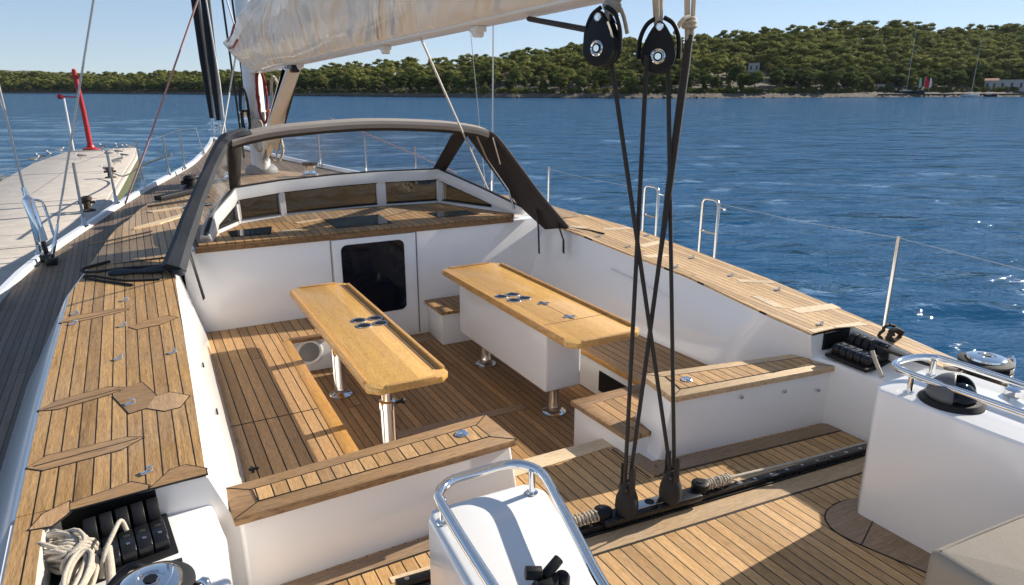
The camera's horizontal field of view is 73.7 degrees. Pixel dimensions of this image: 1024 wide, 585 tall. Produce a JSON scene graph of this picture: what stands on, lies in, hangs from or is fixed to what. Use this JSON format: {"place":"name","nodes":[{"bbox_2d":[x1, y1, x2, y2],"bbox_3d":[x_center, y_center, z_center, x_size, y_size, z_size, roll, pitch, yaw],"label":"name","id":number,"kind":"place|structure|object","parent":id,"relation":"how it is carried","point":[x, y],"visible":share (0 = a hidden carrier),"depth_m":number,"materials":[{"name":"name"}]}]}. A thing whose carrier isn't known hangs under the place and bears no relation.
{"place":"outdoors","nodes":[
{"label":"outdoors","id":0,"kind":"place"},
{"bbox_2d":[0,93,1023,385],"bbox_3d":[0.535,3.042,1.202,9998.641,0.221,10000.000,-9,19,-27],"label":"water","id":1,"kind":"structure","parent":0,"point":[942,173],"depth_m":30.63,"materials":[{"name":"liquid"}]},
{"bbox_2d":[0,148,138,285],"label":"pier","id":2,"kind":"structure","parent":1,"relation":"in","point":[17,247],"depth_m":18.42,"materials":[{"name":"concrete"}]},
{"bbox_2d":[57,69,98,149],"bbox_3d":[-19.665,-8.245,30.814,1.290,3.533,0.680,-9,19,-27],"label":"mooring post","id":3,"kind":"object","parent":2,"relation":"on","point":[75,78],"visible":0.99,"depth_m":30.89,"materials":[{"name":"metal"}]},
{"bbox_2d":[78,196,95,211],"bbox_3d":[-9.776,-2.048,15.698,0.340,0.350,0.312,-9,19,-27],"label":"bollard","id":4,"kind":"object","parent":2,"relation":"on","point":[87,202],"visible":0.9,"depth_m":15.64,"materials":[{"name":"black metal"}]},
{"bbox_2d":[0,136,1023,584],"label":"sailing yacht","id":5,"kind":"object","parent":1,"relation":"on","point":[110,398],"visible":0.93,"depth_m":4.44,"materials":[{"name":"white paint"}]},
{"bbox_2d":[0,87,53,261],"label":"backstay","id":6,"kind":"object","parent":5,"relation":"attached to","point":[31,210],"visible":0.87,"depth_m":7.28,"materials":[{"name":"silver metal"}]},
{"bbox_2d":[37,528,99,584],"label":"rope coil","id":7,"kind":"object","parent":5,"relation":"on","point":[69,554],"visible":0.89,"depth_m":2.31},
{"bbox_2d":[45,0,94,265],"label":"shroud","id":8,"kind":"object","parent":5,"relation":"on","point":[51,259],"visible":1,"depth_m":7.18,"materials":[{"name":"silver metal"}]},
{"bbox_2d":[72,163,88,226],"bbox_3d":[-5.308,-1.186,8.370,0.090,0.800,0.090,-9,19,-27],"label":"stanchion","id":9,"kind":"object","parent":5,"relation":"on","point":[83,221],"visible":1,"depth_m":8.37,"materials":[{"name":"metal"}]},
{"bbox_2d":[103,545,115,584],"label":"rope end","id":10,"kind":"object","parent":5,"relation":"on","point":[110,570],"visible":0.8,"depth_m":2.30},
{"bbox_2d":[105,150,119,203],"bbox_3d":[-5.489,-1.575,9.374,0.090,0.746,0.090,-9,19,-27],"label":"stanchion","id":11,"kind":"object","parent":5,"relation":"on","point":[115,197],"visible":1,"depth_m":9.37,"materials":[{"name":"metal"}]},
{"bbox_2d":[99,518,128,578],"bbox_3d":[-1.391,0.887,2.373,0.037,0.118,0.191,1,17,2],"label":"cord","id":12,"kind":"object","parent":5,"relation":"on","point":[122,522],"visible":1,"depth_m":2.35,"materials":[{"name":"fabric"}]},
{"bbox_2d":[80,260,161,272],"bbox_3d":[-2.906,-0.178,5.072,0.545,0.044,0.271,4,17,13],"label":"dark strap","id":13,"kind":"object","parent":5,"relation":"on","point":[106,270],"visible":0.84,"depth_m":5.10,"materials":[{"name":"fabric"}]},
{"bbox_2d":[83,275,159,285],"bbox_3d":[-2.804,-0.086,4.839,0.558,0.035,0.166,1,17,4],"label":"dark strap","id":14,"kind":"object","parent":5,"relation":"on","point":[109,278],"visible":1,"depth_m":4.85,"materials":[{"name":"fabric"}]},
{"bbox_2d":[82,496,178,583],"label":"rope clutch","id":15,"kind":"object","parent":5,"relation":"on","point":[149,540],"visible":0.81,"depth_m":2.48,"materials":[{"name":"black plastic"}]},
{"bbox_2d":[135,141,146,187],"bbox_3d":[-5.742,-1.975,10.559,0.090,0.730,0.090,-9,19,-27],"label":"stanchion","id":16,"kind":"object","parent":5,"relation":"on","point":[141,171],"visible":0.88,"depth_m":10.56,"materials":[{"name":"metal"}]},
{"bbox_2d":[107,558,182,584],"bbox_3d":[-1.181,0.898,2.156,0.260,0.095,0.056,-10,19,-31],"label":"winch","id":17,"kind":"object","parent":5,"relation":"on","point":[126,569],"visible":0.41,"depth_m":2.14,"materials":[{"name":"black"}]},
{"bbox_2d":[124,0,198,203],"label":"pink line","id":18,"kind":"object","parent":5,"relation":"attached to","point":[161,103],"visible":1,"depth_m":9.11,"materials":[{"name":"fabric"}]},
{"bbox_2d":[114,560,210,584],"bbox_3d":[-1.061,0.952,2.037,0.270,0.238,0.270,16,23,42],"label":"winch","id":19,"kind":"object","parent":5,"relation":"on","point":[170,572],"visible":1,"depth_m":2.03,"materials":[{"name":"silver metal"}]},
{"bbox_2d":[154,175,198,200],"bbox_3d":[-4.286,-1.359,8.742,0.223,0.210,1.008,2,17,8],"label":"deck jammer","id":20,"kind":"object","parent":5,"relation":"on","point":[188,181],"visible":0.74,"depth_m":8.82,"materials":[{"name":"black plastic"}]},
{"bbox_2d":[191,0,217,134],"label":"furled headsail","id":21,"kind":"object","parent":5,"relation":"on","point":[199,29],"visible":0.91,"depth_m":17.41,"materials":[{"name":"black fabric"}]},
{"bbox_2d":[200,0,224,134],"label":"furled headsail","id":22,"kind":"object","parent":5,"relation":"on","point":[212,69],"visible":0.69,"depth_m":16.11,"materials":[{"name":"black fabric"}]},
{"bbox_2d":[205,0,225,131],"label":"pale line","id":23,"kind":"object","parent":5,"relation":"attached to","point":[216,63],"visible":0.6,"depth_m":13.22,"materials":[{"name":"white fabric"}]},
{"bbox_2d":[221,0,244,157],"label":"halyard","id":24,"kind":"object","parent":5,"relation":"attached to","point":[230,59],"visible":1,"depth_m":12.16,"materials":[{"name":"fabric"}]},
{"bbox_2d":[234,0,277,174],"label":"mast","id":25,"kind":"object","parent":5,"relation":"on","point":[257,166],"visible":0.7,"depth_m":11.18,"materials":[{"name":"metal"}]},
{"bbox_2d":[238,86,250,129],"bbox_3d":[-4.317,-2.911,11.042,0.171,0.834,0.117,-9,19,-27],"label":"rope coil","id":26,"kind":"object","parent":25,"relation":"hanging from","point":[242,88],"visible":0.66,"depth_m":11.00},
{"bbox_2d":[255,73,268,123],"bbox_3d":[-4.049,-3.180,11.064,0.196,0.880,0.110,-9,19,-27],"label":"rope coil","id":27,"kind":"object","parent":25,"relation":"hanging from","point":[258,96],"visible":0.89,"depth_m":11.04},
{"bbox_2d":[260,65,299,163],"bbox_3d":[-3.416,-2.500,9.926,0.224,1.545,3.206,-9,19,-27],"label":"boom vang","id":28,"kind":"object","parent":25,"relation":"attached to","point":[284,94],"visible":0.73,"depth_m":9.41,"materials":[{"name":"white paint"}]},
{"bbox_2d":[251,117,263,151],"bbox_3d":[-4.122,-2.572,11.120,0.240,0.564,0.129,-9,19,-27],"label":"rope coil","id":29,"kind":"object","parent":28,"relation":"hanging from","point":[254,122],"visible":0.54,"depth_m":11.05,"materials":[{"name":"fabric"}]},
{"bbox_2d":[223,0,604,73],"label":"mainsail","id":30,"kind":"object","parent":25,"relation":"attached to","point":[269,35],"visible":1,"depth_m":5.56,"materials":[{"name":"white fabric"}]},
{"bbox_2d":[221,0,235,133],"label":"pale line","id":31,"kind":"object","parent":30,"relation":"hanging from","point":[231,76],"visible":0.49,"depth_m":10.23,"materials":[{"name":"white fabric"}]},
{"bbox_2d":[420,38,488,188],"bbox_3d":[-0.455,-1.494,6.521,0.015,1.555,3.222,2,17,6],"label":"boom line","id":32,"kind":"object","parent":30,"relation":"attached to","point":[434,69],"visible":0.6,"depth_m":5.82,"materials":[{"name":"white fabric"}]},
{"bbox_2d":[526,16,584,31],"bbox_3d":[0.211,-1.229,3.127,0.022,0.146,0.828,-5,17,-17],"label":"black strop","id":33,"kind":"object","parent":30,"relation":"hanging from","point":[571,26],"visible":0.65,"depth_m":3.12,"materials":[{"name":"fabric"}]},
{"bbox_2d":[602,0,628,33],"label":"rope lashing","id":34,"kind":"object","parent":30,"relation":"attached to","point":[616,5],"visible":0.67,"depth_m":2.73,"materials":[{"name":"fabric"}]},
{"bbox_2d":[583,5,622,66],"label":"mainsheet block","id":35,"kind":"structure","parent":34,"relation":"attached to","point":[602,41],"depth_m":2.72,"materials":[{"name":"black plastic"}]},
{"bbox_2d":[610,64,671,470],"bbox_3d":[0.596,-0.038,3.095,0.418,1.979,0.019,-3,17,-10],"label":"mainsheet","id":36,"kind":"object","parent":35,"relation":"hanging from","point":[630,192],"visible":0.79,"depth_m":3.05,"materials":[{"name":"fabric"}]},
{"bbox_2d":[652,0,662,24],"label":"rope lashing","id":37,"kind":"object","parent":30,"relation":"attached to","point":[657,10],"visible":0.8,"depth_m":2.84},
{"bbox_2d":[636,15,681,74],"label":"mainsheet block","id":38,"kind":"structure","parent":37,"relation":"attached to","point":[658,48],"depth_m":2.85,"materials":[{"name":"black plastic"}]},
{"bbox_2d":[623,55,648,483],"bbox_3d":[0.556,-0.033,3.086,0.019,1.971,0.151,3,17,9],"label":"mainsheet","id":39,"kind":"object","parent":38,"relation":"hanging from","point":[638,214],"visible":1,"depth_m":3.07,"materials":[{"name":"fabric"}]},
{"bbox_2d":[207,318,358,481],"bbox_3d":[-1.457,0.786,4.675,1.080,0.338,2.880,-9,19,-27],"label":"bench","id":40,"kind":"object","parent":5,"relation":"on","point":[282,416],"visible":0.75,"depth_m":4.45,"materials":[{"name":"brown wood"}]},
{"bbox_2d":[301,161,318,176],"bbox_3d":[-3.305,-2.023,11.169,0.280,0.232,0.280,-9,19,-27],"label":"deck winch","id":41,"kind":"object","parent":5,"relation":"on","point":[310,167],"visible":0.94,"depth_m":11.09,"materials":[{"name":"metal"}]},
{"bbox_2d":[108,118,604,299],"bbox_3d":[-1.358,-0.884,6.211,4.116,1.348,1.819,-9,19,-27],"label":"sprayhood","id":42,"kind":"object","parent":5,"relation":"attached to","point":[521,188],"visible":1,"depth_m":6.10,"materials":[{"name":"black fabric"}]},
{"bbox_2d":[289,282,447,443],"bbox_3d":[-1.055,0.561,4.695,0.472,0.757,2.179,-9,19,-27],"label":"cockpit table","id":43,"kind":"object","parent":5,"relation":"on","point":[375,350],"visible":0.87,"depth_m":4.26,"materials":[{"name":"brown wood"}]},
{"bbox_2d":[226,414,516,584],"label":"cross bench","id":44,"kind":"object","parent":5,"relation":"on","point":[299,522],"visible":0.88,"depth_m":3.07,"materials":[{"name":"brown wood"}]},
{"bbox_2d":[329,232,419,332],"bbox_3d":[-1.230,-0.038,6.248,0.801,0.983,0.026,-9,19,-27],"label":"companionway door","id":45,"kind":"structure","parent":5,"relation":"in","point":[382,268],"depth_m":6.23,"materials":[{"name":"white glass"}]},
{"bbox_2d":[425,295,470,344],"bbox_3d":[-0.456,0.243,6.520,0.640,0.330,0.435,-9,19,-27],"label":"seat box","id":46,"kind":"object","parent":5,"relation":"on","point":[444,319],"visible":0.52,"depth_m":6.32,"materials":[{"name":"brown wood"}]},
{"bbox_2d":[491,26,493,190],"bbox_3d":[-0.274,-3.881,9.386,0.151,5.390,0.180,-9,19,-27],"label":"shroud","id":47,"kind":"object","parent":5,"relation":"attached to","point":[492,181],"visible":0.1,"depth_m":9.65,"materials":[{"name":"silver metal"}]},
{"bbox_2d":[429,459,609,584],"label":"helm console","id":48,"kind":"object","parent":5,"relation":"on","point":[528,534],"visible":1,"depth_m":1.98,"materials":[{"name":"plastic"}]},
{"bbox_2d":[442,262,638,416],"bbox_3d":[0.114,0.370,5.341,0.579,0.757,2.124,-9,19,-27],"label":"cockpit table","id":49,"kind":"object","parent":5,"relation":"on","point":[540,334],"visible":0.98,"depth_m":5.01,"materials":[{"name":"brown wood"}]},
{"bbox_2d":[570,383,650,455],"bbox_3d":[0.784,0.886,4.345,0.622,0.333,0.575,-9,19,-27],"label":"seat box","id":50,"kind":"object","parent":5,"relation":"on","point":[600,415],"visible":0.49,"depth_m":4.27,"materials":[{"name":"brown wood"}]},
{"bbox_2d":[395,444,866,584],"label":"mainsheet traveler","id":51,"kind":"object","parent":5,"relation":"on","point":[698,492],"visible":0.66,"depth_m":3.50,"materials":[{"name":"black metal"}]},
{"bbox_2d":[572,510,599,526],"bbox_3d":[0.346,1.098,3.291,0.325,0.081,0.076,-6,18,-21],"label":"rope lashing","id":52,"kind":"object","parent":51,"relation":"attached to","point":[587,517],"visible":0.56,"depth_m":3.28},
{"bbox_2d":[615,462,638,518],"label":"block","id":53,"kind":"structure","parent":51,"relation":"attached to","point":[626,503],"depth_m":3.29,"materials":[{"name":"black plastic"}]},
{"bbox_2d":[659,450,681,505],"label":"block","id":54,"kind":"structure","parent":51,"relation":"attached to","point":[670,490],"depth_m":3.40,"materials":[{"name":"black plastic"}]},
{"bbox_2d":[666,70,675,468],"bbox_3d":[0.740,-0.058,3.171,0.178,1.972,0.020,7,18,22],"label":"mainsheet","id":55,"kind":"object","parent":54,"relation":"attached to","point":[670,217],"visible":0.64,"depth_m":3.16,"materials":[{"name":"fabric"}]},
{"bbox_2d":[705,473,745,488],"bbox_3d":[1.116,1.000,3.618,0.259,0.082,0.073,-6,18,-20],"label":"rope lashing","id":56,"kind":"object","parent":51,"relation":"attached to","point":[721,480],"visible":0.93,"depth_m":3.59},
{"bbox_2d":[579,335,707,393],"bbox_3d":[0.721,0.488,5.691,0.680,0.332,3.075,-9,19,-27],"label":"bench","id":57,"kind":"object","parent":5,"relation":"on","point":[604,368],"visible":0.05,"depth_m":5.14,"materials":[{"name":"brown wood"}]},
{"bbox_2d":[641,185,664,235],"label":"rail gate","id":58,"kind":"structure","parent":5,"relation":"attached to","point":[657,207],"depth_m":7.52,"materials":[{"name":"metal"}]},
{"bbox_2d":[697,197,726,257],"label":"rail gate","id":59,"kind":"structure","parent":5,"relation":"attached to","point":[719,207],"depth_m":6.79,"materials":[{"name":"metal"}]},
{"bbox_2d":[635,354,834,459],"bbox_3d":[1.386,0.778,4.247,1.405,0.635,0.352,-6,17,-18],"label":"cross bench","id":60,"kind":"object","parent":5,"relation":"on","point":[720,405],"visible":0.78,"depth_m":4.10,"materials":[{"name":"brown wood"}]},
{"bbox_2d":[732,441,867,477],"bbox_3d":[1.658,0.943,3.877,1.117,0.050,0.020,-7,18,-23],"label":"control line","id":61,"kind":"object","parent":5,"relation":"on","point":[798,461],"visible":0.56,"depth_m":3.86,"materials":[{"name":"fabric"}]},
{"bbox_2d":[825,332,890,372],"bbox_3d":[2.183,0.357,4.255,0.352,0.122,0.321,-9,19,-27],"label":"rope clutch","id":62,"kind":"object","parent":5,"relation":"on","point":[854,350],"visible":0.94,"depth_m":4.20,"materials":[{"name":"black plastic"}]},
{"bbox_2d":[870,350,883,377],"bbox_3d":[2.158,0.422,4.036,0.021,0.136,0.134,-2,17,-8],"label":"rope end","id":63,"kind":"object","parent":62,"relation":"hanging from","point":[876,364],"visible":1,"depth_m":4.03,"materials":[{"name":"fabric"}]},
{"bbox_2d":[877,323,904,342],"bbox_3d":[2.367,0.274,4.247,0.162,0.151,0.112,-9,19,-27],"label":"rope coil","id":64,"kind":"object","parent":5,"relation":"on","point":[893,331],"visible":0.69,"depth_m":4.23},
{"bbox_2d":[882,236,900,326],"bbox_3d":[2.925,0.004,5.285,0.090,0.890,0.090,-9,19,-27],"label":"stanchion","id":65,"kind":"object","parent":5,"relation":"on","point":[892,277],"visible":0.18,"depth_m":5.25,"materials":[{"name":"metal"}]},
{"bbox_2d":[870,342,929,365],"bbox_3d":[2.361,0.356,4.082,0.137,0.060,0.673,-8,18,-24],"label":"sheet rope","id":66,"kind":"object","parent":5,"relation":"on","point":[901,355],"visible":0.52,"depth_m":4.08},
{"bbox_2d":[857,354,1023,553],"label":"helm console","id":67,"kind":"object","parent":5,"relation":"on","point":[944,461],"visible":1,"depth_m":3.08,"materials":[{"name":"plastic"}]},
{"bbox_2d":[925,514,1023,584],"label":"helm cushion","id":68,"kind":"object","parent":5,"relation":"on","point":[993,555],"visible":1,"depth_m":2.22,"materials":[{"name":"beige fabric"}]},
{"bbox_2d":[957,350,1015,385],"bbox_3d":[2.534,0.443,3.667,0.315,0.238,0.294,-9,19,-27],"label":"winch","id":69,"kind":"object","parent":5,"relation":"on","point":[997,363],"visible":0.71,"depth_m":3.58,"materials":[{"name":"silver metal"}]},
{"bbox_2d":[887,29,924,93],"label":"moored boat","id":70,"kind":"object","parent":1,"relation":"on","point":[912,92],"visible":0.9,"depth_m":353.20,"materials":[{"name":"grey paint"}]},
{"bbox_2d":[0,0,1023,74],"label":"sky","id":71,"kind":"structure","parent":0,"point":[126,36],"materials":[{"name":"blue"}]},
{"bbox_2d":[1,40,1023,97],"bbox_3d":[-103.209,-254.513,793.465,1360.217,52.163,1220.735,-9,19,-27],"label":"hillside terrain","id":72,"kind":"structure","parent":0,"point":[765,84],"depth_m":360.12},
{"bbox_2d":[313,75,328,87],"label":"umbrella pine","id":73,"kind":"object","parent":72,"relation":"on","point":[321,80],"visible":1,"depth_m":413.43,"materials":[{"name":"green plant"}]},
{"bbox_2d":[369,76,383,92],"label":"pine tree","id":74,"kind":"object","parent":72,"relation":"on","point":[375,83],"visible":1,"depth_m":373.32,"materials":[{"name":"green plant"}]},
{"bbox_2d":[390,74,408,87],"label":"pine tree","id":75,"kind":"object","parent":72,"relation":"on","point":[402,80],"visible":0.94,"depth_m":365.42,"materials":[{"name":"green plant"}]},
{"bbox_2d":[411,72,428,92],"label":"pine tree","id":76,"kind":"object","parent":72,"relation":"on","point":[416,83],"visible":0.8,"depth_m":351.16,"materials":[{"name":"green plant"}]},
{"bbox_2d":[417,75,434,90],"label":"pine tree","id":77,"kind":"object","parent":72,"relation":"on","point":[425,81],"visible":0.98,"depth_m":348.32,"materials":[{"name":"green plant"}]},
{"bbox_2d":[452,74,466,92],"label":"pine tree","id":78,"kind":"object","parent":72,"relation":"on","point":[459,80],"visible":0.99,"depth_m":333.84,"materials":[{"name":"green plant"}]},
{"bbox_2d":[478,71,496,88],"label":"pine tree","id":79,"kind":"object","parent":72,"relation":"on","point":[484,77],"visible":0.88,"depth_m":337.00,"materials":[{"name":"green plant"}]},
{"bbox_2d":[2,86,1019,93],"bbox_3d":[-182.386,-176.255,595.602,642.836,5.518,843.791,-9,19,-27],"label":"scrub","id":80,"kind":"object","parent":72,"relation":"on","point":[638,90],"visible":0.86,"depth_m":336.32,"materials":[{"name":"plant"}]},
{"bbox_2d":[0,19,1023,90],"bbox_3d":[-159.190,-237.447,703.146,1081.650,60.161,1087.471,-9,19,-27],"label":"pine wood","id":81,"kind":"object","parent":72,"relation":"on","point":[891,43],"visible":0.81,"depth_m":426.47,"materials":[{"name":"green plant"}]},
{"bbox_2d":[2,91,1023,97],"bbox_3d":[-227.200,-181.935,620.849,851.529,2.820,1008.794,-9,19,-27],"label":"shoreline","id":82,"kind":"structure","parent":72,"relation":"attached to","point":[650,95],"depth_m":330.59,"materials":[{"name":"stone"}]},
{"bbox_2d":[505,69,524,86],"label":"umbrella pine","id":83,"kind":"object","parent":72,"relation":"on","point":[516,74],"visible":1,"depth_m":328.59,"materials":[{"name":"green plant"}]},
{"bbox_2d":[553,73,570,90],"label":"pine tree","id":84,"kind":"object","parent":72,"relation":"on","point":[561,81],"visible":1,"depth_m":308.26,"materials":[{"name":"green plant"}]},
{"bbox_2d":[572,75,588,87],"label":"umbrella pine","id":85,"kind":"object","parent":72,"relation":"on","point":[578,80],"visible":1,"depth_m":306.20,"materials":[{"name":"green plant"}]},
{"bbox_2d":[593,70,608,88],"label":"pine tree","id":86,"kind":"object","parent":72,"relation":"on","point":[601,77],"visible":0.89,"depth_m":314.46,"materials":[{"name":"green plant"}]},
{"bbox_2d":[604,69,626,86],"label":"pine tree","id":87,"kind":"object","parent":72,"relation":"on","point":[620,77],"visible":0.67,"depth_m":303.52,"materials":[{"name":"green plant"}]},
{"bbox_2d":[624,76,640,93],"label":"pine tree","id":88,"kind":"object","parent":72,"relation":"on","point":[632,83],"visible":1,"depth_m":299.53,"materials":[{"name":"green plant"}]},
{"bbox_2d":[648,72,659,87],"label":"pine tree","id":89,"kind":"object","parent":72,"relation":"on","point":[653,80],"visible":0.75,"depth_m":304.00,"materials":[{"name":"green plant"}]},
{"bbox_2d":[727,64,748,86],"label":"umbrella pine","id":90,"kind":"object","parent":72,"relation":"on","point":[735,71],"visible":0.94,"depth_m":332.37,"materials":[{"name":"green plant"}]},
{"bbox_2d":[747,71,765,92],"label":"umbrella pine","id":91,"kind":"object","parent":72,"relation":"on","point":[755,77],"visible":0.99,"depth_m":316.58,"materials":[{"name":"green plant"}]},
{"bbox_2d":[767,69,785,87],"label":"umbrella pine","id":92,"kind":"object","parent":72,"relation":"on","point":[776,77],"visible":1,"depth_m":322.22,"materials":[{"name":"green plant"}]},
{"bbox_2d":[782,69,795,84],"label":"pine tree","id":93,"kind":"object","parent":72,"relation":"on","point":[789,76],"visible":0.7,"depth_m":333.68,"materials":[{"name":"green plant"}]},
{"bbox_2d":[795,67,813,87],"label":"pine tree","id":94,"kind":"object","parent":72,"relation":"on","point":[807,70],"visible":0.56,"depth_m":341.81,"materials":[{"name":"green plant"}]},
{"bbox_2d":[798,73,816,92],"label":"pine tree","id":95,"kind":"object","parent":72,"relation":"on","point":[806,80],"visible":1,"depth_m":330.05,"materials":[{"name":"green plant"}]},
{"bbox_2d":[819,71,842,92],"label":"pine tree","id":96,"kind":"object","parent":72,"relation":"on","point":[829,78],"visible":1,"depth_m":334.80,"materials":[{"name":"green plant"}]},
{"bbox_2d":[840,72,857,87],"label":"umbrella pine","id":97,"kind":"object","parent":72,"relation":"on","point":[848,78],"visible":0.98,"depth_m":342.53,"materials":[{"name":"green plant"}]},
{"bbox_2d":[871,71,885,87],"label":"umbrella pine","id":98,"kind":"object","parent":72,"relation":"on","point":[877,76],"visible":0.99,"depth_m":357.37,"materials":[{"name":"green plant"}]},
{"bbox_2d":[892,74,905,89],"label":"pine tree","id":99,"kind":"object","parent":72,"relation":"on","point":[898,80],"visible":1,"depth_m":359.74,"materials":[{"name":"green plant"}]},
{"bbox_2d":[903,74,918,89],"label":"pine tree","id":100,"kind":"object","parent":72,"relation":"on","point":[911,80],"visible":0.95,"depth_m":360.86,"materials":[{"name":"green plant"}]},
{"bbox_2d":[878,93,1023,95],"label":"quay wall","id":101,"kind":"structure","parent":72,"relation":"on","point":[958,94],"depth_m":357.85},
{"bbox_2d":[951,73,968,90],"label":"pine tree","id":102,"kind":"object","parent":72,"relation":"on","point":[960,79],"visible":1,"depth_m":371.92,"materials":[{"name":"green plant"}]},
{"bbox_2d":[974,66,993,79],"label":"pine tree","id":103,"kind":"object","parent":72,"relation":"on","point":[985,71],"visible":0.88,"depth_m":393.10,"materials":[{"name":"green plant"}]},
{"bbox_2d":[984,78,998,89],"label":"shore house","id":104,"kind":"structure","parent":72,"relation":"on","point":[991,82],"depth_m":381.64,"materials":[{"name":"paint"}]},
{"bbox_2d":[988,68,1003,78],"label":"umbrella pine","id":105,"kind":"object","parent":72,"relation":"on","point":[996,73],"visible":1,"depth_m":389.55,"materials":[{"name":"green plant"}]},
{"bbox_2d":[998,80,1023,91],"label":"shore house","id":106,"kind":"structure","parent":72,"relation":"on","point":[1019,84],"depth_m":383.70,"materials":[{"name":"paint"}]},
{"bbox_2d":[673,0,696,40],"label":"rope lashing","id":107,"kind":"object","parent":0,"point":[687,22],"visible":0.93,"depth_m":2.91,"materials":[{"name":"fabric"}]},
{"bbox_2d":[628,34,692,480],"bbox_3d":[0.674,-0.093,3.132,0.035,2.061,0.319,13,21,38],"label":"mainsheet","id":108,"kind":"object","parent":107,"relation":"hanging from","point":[683,83],"visible":0.92,"depth_m":3.06,"materials":[{"name":"fabric"}]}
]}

